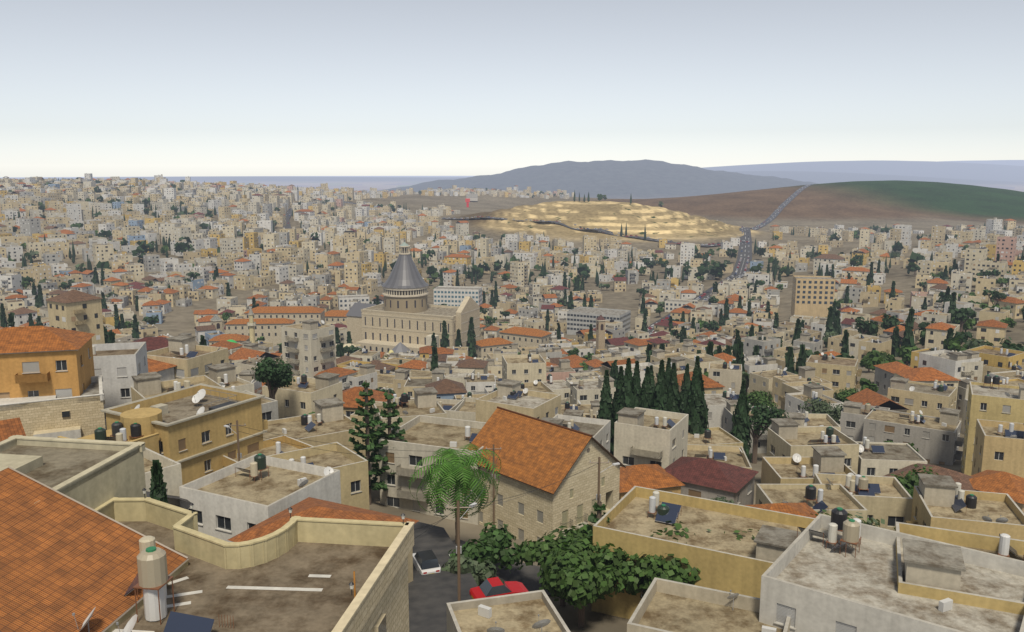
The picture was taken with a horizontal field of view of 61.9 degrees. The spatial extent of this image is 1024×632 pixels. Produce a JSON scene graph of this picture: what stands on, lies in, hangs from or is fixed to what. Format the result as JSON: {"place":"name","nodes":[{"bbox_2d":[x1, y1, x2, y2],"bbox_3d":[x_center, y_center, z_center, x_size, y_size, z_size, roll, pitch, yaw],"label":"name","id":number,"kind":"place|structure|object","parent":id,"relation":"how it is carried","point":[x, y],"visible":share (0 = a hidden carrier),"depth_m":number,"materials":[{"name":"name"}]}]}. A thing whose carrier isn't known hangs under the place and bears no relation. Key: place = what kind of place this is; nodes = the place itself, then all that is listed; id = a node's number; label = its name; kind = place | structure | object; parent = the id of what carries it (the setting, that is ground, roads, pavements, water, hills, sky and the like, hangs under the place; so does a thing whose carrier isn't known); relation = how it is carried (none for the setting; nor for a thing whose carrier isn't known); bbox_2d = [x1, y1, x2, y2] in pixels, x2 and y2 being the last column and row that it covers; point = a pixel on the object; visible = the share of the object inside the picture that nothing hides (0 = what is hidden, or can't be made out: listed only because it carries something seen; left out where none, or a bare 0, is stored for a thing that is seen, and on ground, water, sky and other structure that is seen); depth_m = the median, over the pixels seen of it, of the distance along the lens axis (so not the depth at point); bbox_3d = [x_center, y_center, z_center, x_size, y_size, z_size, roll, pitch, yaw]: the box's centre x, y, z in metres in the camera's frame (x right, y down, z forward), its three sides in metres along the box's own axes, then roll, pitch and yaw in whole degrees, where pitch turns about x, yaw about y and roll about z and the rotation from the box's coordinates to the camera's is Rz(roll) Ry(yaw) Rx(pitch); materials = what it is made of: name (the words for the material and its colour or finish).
{"place":"outdoors","nodes":[
{"label":"outdoors","id":0,"kind":"place"},
{"bbox_2d":[146,184,813,631],"bbox_3d":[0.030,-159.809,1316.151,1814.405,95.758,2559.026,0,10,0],"label":"road","id":1,"kind":"structure","parent":0,"point":[430,586],"depth_m":75.39,"materials":[{"name":"grey asphalt"}]},
{"bbox_2d":[0,159,1023,631],"bbox_3d":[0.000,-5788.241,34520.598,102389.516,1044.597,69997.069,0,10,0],"label":"ground","id":2,"kind":"structure","parent":0,"point":[706,205],"depth_m":2056.72,"materials":[{"name":"beige soil"}]},
{"bbox_2d":[0,173,1023,631],"bbox_3d":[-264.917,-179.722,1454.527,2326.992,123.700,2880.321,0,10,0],"label":"city buildings","id":3,"kind":"structure","parent":2,"relation":"on","point":[268,535],"depth_m":113.98,"materials":[{"name":"beige stone"}]},
{"bbox_2d":[0,177,1023,627],"bbox_3d":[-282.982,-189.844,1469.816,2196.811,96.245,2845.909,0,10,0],"label":"tree foliage","id":4,"kind":"object","parent":2,"relation":"on","point":[576,573],"visible":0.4,"depth_m":153.57,"materials":[{"name":"green plant"}]},
{"bbox_2d":[0,0,1023,176],"label":"sky","id":5,"kind":"structure","parent":0,"point":[101,88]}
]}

